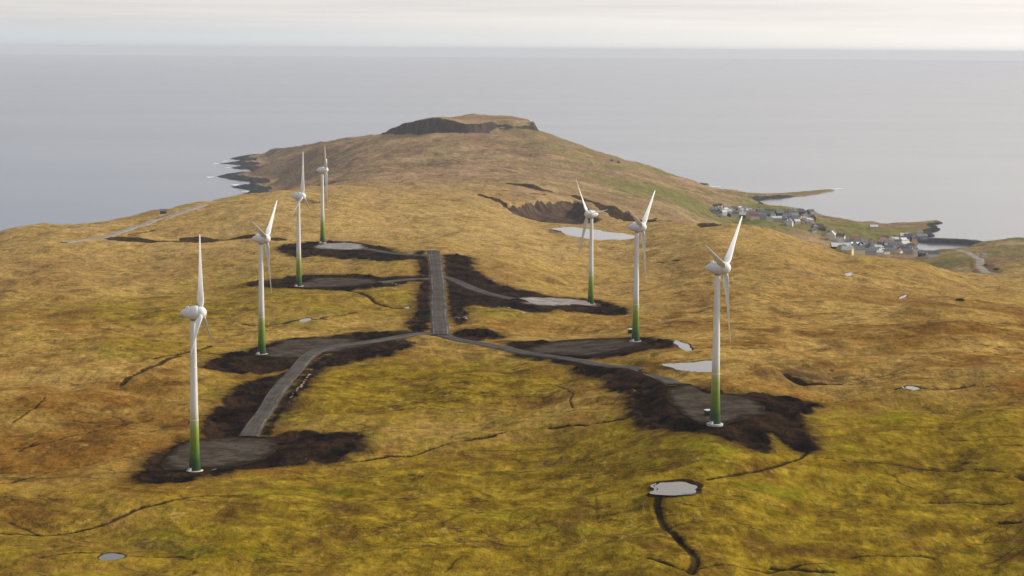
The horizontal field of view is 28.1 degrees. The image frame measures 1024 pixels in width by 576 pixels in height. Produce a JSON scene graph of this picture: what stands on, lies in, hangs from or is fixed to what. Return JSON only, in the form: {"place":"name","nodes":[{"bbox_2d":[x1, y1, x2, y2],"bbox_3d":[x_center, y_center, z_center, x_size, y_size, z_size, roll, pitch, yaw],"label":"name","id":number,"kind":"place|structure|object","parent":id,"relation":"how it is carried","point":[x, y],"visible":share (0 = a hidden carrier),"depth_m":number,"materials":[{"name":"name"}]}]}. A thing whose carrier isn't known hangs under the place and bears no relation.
{"place":"outdoors","nodes":[
{"label":"outdoors","id":0,"kind":"place"},
{"bbox_2d":[99,553,129,559],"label":"pond","id":1,"kind":"structure","parent":0,"point":[111,556],"depth_m":481.10,"materials":[{"name":"grey liquid"}]},
{"bbox_2d":[60,205,206,242],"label":"road","id":2,"kind":"structure","parent":0,"point":[147,223],"depth_m":1422.61,"materials":[{"name":"grey gravel"}]},
{"bbox_2d":[297,318,310,321],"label":"pond","id":3,"kind":"structure","parent":0,"point":[305,320],"depth_m":889.69,"materials":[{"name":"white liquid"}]},
{"bbox_2d":[238,332,437,436],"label":"road","id":4,"kind":"structure","parent":0,"point":[255,423],"depth_m":725.97,"materials":[{"name":"grey gravel"}]},
{"bbox_2d":[364,249,436,255],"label":"road","id":5,"kind":"structure","parent":0,"point":[380,251],"depth_m":1190.99,"materials":[{"name":"grey gravel"}]},
{"bbox_2d":[378,278,429,282],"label":"road","id":6,"kind":"structure","parent":0,"point":[387,281],"depth_m":1053.43,"materials":[{"name":"grey gravel"}]},
{"bbox_2d":[427,250,450,335],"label":"road","id":7,"kind":"structure","parent":0,"point":[438,310],"depth_m":984.26,"materials":[{"name":"grey gravel"}]},
{"bbox_2d":[444,276,517,299],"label":"road","id":8,"kind":"structure","parent":0,"point":[468,286],"depth_m":1014.37,"materials":[{"name":"grey gravel"}]},
{"bbox_2d":[0,113,1023,575],"bbox_3d":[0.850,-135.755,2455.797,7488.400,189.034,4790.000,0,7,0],"label":"terrain","id":9,"kind":"structure","parent":0,"point":[434,455],"depth_m":692.79,"materials":[{"name":"plant"}]},
{"bbox_2d":[160,209,166,213],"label":"hut","id":10,"kind":"object","parent":9,"relation":"on","point":[162,211],"visible":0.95,"depth_m":1529.68,"materials":[{"name":"grey"}]},
{"bbox_2d":[159,437,276,471],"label":"gravel pad","id":11,"kind":"object","parent":9,"relation":"on","point":[225,452],"visible":0.91,"depth_m":603.61,"materials":[{"name":"grey gravel"}]},
{"bbox_2d":[180,234,213,471],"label":"wind turbine","id":12,"kind":"object","parent":11,"relation":"on","point":[196,315],"visible":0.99,"depth_m":575.12,"materials":[{"name":"paint"}]},
{"bbox_2d":[260,337,371,358],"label":"gravel pad","id":13,"kind":"object","parent":9,"relation":"on","point":[293,348],"visible":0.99,"depth_m":814.91,"materials":[{"name":"grey gravel"}]},
{"bbox_2d":[252,201,276,354],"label":"wind turbine","id":14,"kind":"object","parent":13,"relation":"on","point":[261,238],"visible":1,"depth_m":791.91,"materials":[{"name":"metal"}]},
{"bbox_2d":[316,152,327,243],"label":"wind turbine","id":15,"kind":"object","parent":9,"relation":"on","point":[322,170],"visible":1,"depth_m":1264.24,"materials":[{"name":"metal"}]},
{"bbox_2d":[296,277,380,287],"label":"gravel pad","id":16,"kind":"object","parent":9,"relation":"on","point":[326,282],"visible":0.99,"depth_m":1041.68,"materials":[{"name":"grey gravel"}]},
{"bbox_2d":[291,153,312,286],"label":"wind turbine","id":17,"kind":"object","parent":16,"relation":"on","point":[299,196],"visible":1,"depth_m":1017.09,"materials":[{"name":"metal"}]},
{"bbox_2d":[312,243,367,249],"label":"gravel pad","id":18,"kind":"object","parent":9,"relation":"on","point":[341,246],"visible":1,"depth_m":1235.14,"materials":[{"name":"grey gravel"}]},
{"bbox_2d":[519,297,600,306],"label":"gravel pad","id":19,"kind":"object","parent":9,"relation":"on","point":[547,301],"visible":0.98,"depth_m":1004.48,"materials":[{"name":"grey gravel"}]},
{"bbox_2d":[577,183,605,303],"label":"wind turbine","id":20,"kind":"object","parent":19,"relation":"on","point":[591,214],"visible":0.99,"depth_m":1018.43,"materials":[{"name":"metal"}]},
{"bbox_2d":[523,339,646,356],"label":"gravel pad","id":21,"kind":"object","parent":9,"relation":"on","point":[581,347],"visible":0.98,"depth_m":800.04,"materials":[{"name":"grey gravel"}]},
{"bbox_2d":[628,191,654,341],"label":"wind turbine","id":22,"kind":"object","parent":21,"relation":"on","point":[637,226],"visible":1,"depth_m":799.79,"materials":[{"name":"metal"}]},
{"bbox_2d":[625,211,629,220],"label":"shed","id":23,"kind":"structure","parent":9,"relation":"on","point":[627,215],"depth_m":1736.22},
{"bbox_2d":[664,383,768,424],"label":"gravel pad","id":24,"kind":"object","parent":9,"relation":"on","point":[690,402],"visible":0.87,"depth_m":617.60,"materials":[{"name":"grey gravel"}]},
{"bbox_2d":[704,409,709,415],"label":"transformer cabinet","id":25,"kind":"object","parent":24,"relation":"on","point":[706,412],"visible":0.64,"depth_m":600.18,"materials":[{"name":"grey metal"}]},
{"bbox_2d":[705,216,741,426],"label":"wind turbine","id":26,"kind":"object","parent":24,"relation":"on","point":[718,267],"visible":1,"depth_m":583.26,"materials":[{"name":"metal"}]},
{"bbox_2d":[712,210,722,215],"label":"house","id":27,"kind":"structure","parent":9,"relation":"on","point":[718,213],"depth_m":2660.77,"materials":[{"name":"concrete"}]},
{"bbox_2d":[732,212,738,216],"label":"house","id":28,"kind":"structure","parent":9,"relation":"on","point":[735,214],"depth_m":2757.07,"materials":[{"name":"concrete"}]},
{"bbox_2d":[740,212,746,218],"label":"house","id":29,"kind":"structure","parent":9,"relation":"on","point":[743,214],"depth_m":2746.51,"materials":[{"name":"concrete"}]},
{"bbox_2d":[749,212,758,220],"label":"house","id":30,"kind":"structure","parent":9,"relation":"on","point":[754,216],"depth_m":2545.56,"materials":[{"name":"concrete"}]},
{"bbox_2d":[759,213,766,218],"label":"house","id":31,"kind":"structure","parent":9,"relation":"on","point":[763,215],"depth_m":2575.50,"materials":[{"name":"concrete"}]},
{"bbox_2d":[771,216,781,221],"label":"house","id":32,"kind":"structure","parent":9,"relation":"on","point":[777,218],"depth_m":2564.76,"materials":[{"name":"concrete"}]},
{"bbox_2d":[774,210,784,215],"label":"house","id":33,"kind":"structure","parent":9,"relation":"on","point":[778,212],"depth_m":2611.08,"materials":[{"name":"concrete"}]},
{"bbox_2d":[786,219,793,226],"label":"house","id":34,"kind":"structure","parent":9,"relation":"on","point":[789,222],"depth_m":2525.27,"materials":[{"name":"concrete"}]},
{"bbox_2d":[794,219,800,223],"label":"house","id":35,"kind":"structure","parent":9,"relation":"on","point":[797,221],"depth_m":2572.29,"materials":[{"name":"concrete"}]},
{"bbox_2d":[797,208,804,214],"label":"house","id":36,"kind":"structure","parent":9,"relation":"on","point":[801,211],"depth_m":2709.69,"materials":[{"name":"concrete"}]},
{"bbox_2d":[805,219,811,223],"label":"house","id":37,"kind":"structure","parent":9,"relation":"on","point":[808,221],"depth_m":2577.95,"materials":[{"name":"concrete"}]},
{"bbox_2d":[809,228,816,232],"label":"house","id":38,"kind":"structure","parent":9,"relation":"on","point":[813,230],"depth_m":2518.42,"materials":[{"name":"concrete"}]},
{"bbox_2d":[828,231,835,240],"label":"village hall","id":39,"kind":"structure","parent":9,"relation":"on","point":[832,236],"depth_m":2459.84,"materials":[{"name":"white paint"}]},
{"bbox_2d":[833,238,843,242],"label":"house","id":40,"kind":"structure","parent":9,"relation":"on","point":[839,240],"depth_m":2392.36,"materials":[{"name":"concrete"}]},
{"bbox_2d":[830,242,850,249],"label":"house","id":41,"kind":"structure","parent":9,"relation":"on","point":[833,245],"depth_m":1457.02,"materials":[{"name":"concrete"}]},
{"bbox_2d":[836,233,845,240],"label":"house","id":42,"kind":"structure","parent":9,"relation":"on","point":[841,236],"depth_m":2465.80,"materials":[{"name":"concrete"}]},
{"bbox_2d":[835,243,846,251],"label":"house","id":43,"kind":"structure","parent":9,"relation":"on","point":[838,248],"depth_m":1401.35,"materials":[{"name":"concrete"}]},
{"bbox_2d":[841,245,853,254],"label":"house","id":44,"kind":"structure","parent":9,"relation":"on","point":[849,249],"depth_m":1394.19,"materials":[{"name":"concrete"}]},
{"bbox_2d":[851,238,860,242],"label":"house","id":45,"kind":"structure","parent":9,"relation":"on","point":[856,240],"depth_m":2416.87,"materials":[{"name":"concrete"}]},
{"bbox_2d":[851,244,865,254],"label":"house","id":46,"kind":"structure","parent":9,"relation":"on","point":[859,249],"depth_m":1414.17,"materials":[{"name":"concrete"}]},
{"bbox_2d":[865,247,876,254],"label":"house","id":47,"kind":"structure","parent":9,"relation":"on","point":[870,251],"depth_m":2256.45,"materials":[{"name":"concrete"}]},
{"bbox_2d":[870,240,878,244],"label":"house","id":48,"kind":"structure","parent":9,"relation":"on","point":[873,242],"depth_m":2417.33,"materials":[{"name":"concrete"}]},
{"bbox_2d":[882,248,889,253],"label":"house","id":49,"kind":"structure","parent":9,"relation":"on","point":[886,251],"depth_m":2280.66,"materials":[{"name":"concrete"}]},
{"bbox_2d":[888,247,894,253],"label":"house","id":50,"kind":"structure","parent":9,"relation":"on","point":[892,250],"depth_m":2312.71,"materials":[{"name":"concrete"}]},
{"bbox_2d":[899,240,909,244],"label":"house","id":51,"kind":"structure","parent":9,"relation":"on","point":[904,242],"depth_m":2368.00,"materials":[{"name":"concrete"}]},
{"bbox_2d":[902,249,912,253],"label":"house","id":52,"kind":"structure","parent":9,"relation":"on","point":[906,251],"depth_m":2303.58,"materials":[{"name":"concrete"}]},
{"bbox_2d":[904,233,913,241],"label":"house","id":53,"kind":"structure","parent":9,"relation":"on","point":[910,235],"depth_m":2485.46,"materials":[{"name":"concrete"}]},
{"bbox_2d":[904,242,914,248],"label":"house","id":54,"kind":"structure","parent":9,"relation":"on","point":[911,244],"depth_m":2365.74,"materials":[{"name":"concrete"}]},
{"bbox_2d":[911,249,920,254],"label":"house","id":55,"kind":"structure","parent":9,"relation":"on","point":[914,251],"depth_m":2267.89,"materials":[{"name":"concrete"}]},
{"bbox_2d":[915,233,927,238],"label":"house","id":56,"kind":"structure","parent":9,"relation":"on","point":[923,236],"depth_m":2546.04,"materials":[{"name":"concrete"}]},
{"bbox_2d":[917,250,926,256],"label":"house","id":57,"kind":"structure","parent":9,"relation":"on","point":[921,253],"depth_m":2198.42,"materials":[{"name":"concrete"}]},
{"bbox_2d":[926,251,939,257],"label":"boathouse","id":58,"kind":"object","parent":9,"relation":"on","point":[930,254],"visible":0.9,"depth_m":2181.05,"materials":[{"name":"grey"}]},
{"bbox_2d":[0,54,1023,249],"bbox_3d":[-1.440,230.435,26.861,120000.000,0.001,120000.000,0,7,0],"label":"sea","id":59,"kind":"structure","parent":0,"point":[91,138],"depth_m":6765.61,"materials":[{"name":"grey liquid"}]},
{"bbox_2d":[920,238,983,244],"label":"breakwater","id":60,"kind":"object","parent":59,"relation":"in","point":[949,240],"visible":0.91,"depth_m":2502.00,"materials":[{"name":"grey stone"}]},
{"bbox_2d":[0,0,1023,60],"label":"sky","id":61,"kind":"structure","parent":0,"point":[992,30],"materials":[{"name":"white"}]},
{"bbox_2d":[435,334,680,384],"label":"road","id":62,"kind":"structure","parent":0,"point":[666,380],"depth_m":778.88,"materials":[{"name":"grey gravel"}]},
{"bbox_2d":[553,227,634,239],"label":"pond","id":63,"kind":"structure","parent":0,"point":[577,232],"depth_m":1511.33,"materials":[{"name":"grey liquid"}]},
{"bbox_2d":[650,481,696,494],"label":"pond","id":64,"kind":"structure","parent":0,"point":[676,488],"depth_m":524.34,"materials":[{"name":"grey liquid"}]},
{"bbox_2d":[673,340,691,350],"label":"pond","id":65,"kind":"structure","parent":0,"point":[684,346],"depth_m":768.90,"materials":[{"name":"grey liquid"}]},
{"bbox_2d":[662,360,711,371],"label":"pond","id":66,"kind":"structure","parent":0,"point":[703,366],"depth_m":696.33,"materials":[{"name":"grey liquid"}]},
{"bbox_2d":[902,386,919,389],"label":"pond","id":67,"kind":"structure","parent":0,"point":[912,387],"depth_m":650.10,"materials":[{"name":"grey liquid"}]},
{"bbox_2d":[956,250,995,273],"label":"road","id":68,"kind":"structure","parent":0,"point":[979,263],"depth_m":1992.54,"materials":[{"name":"grey gravel"}]}
]}

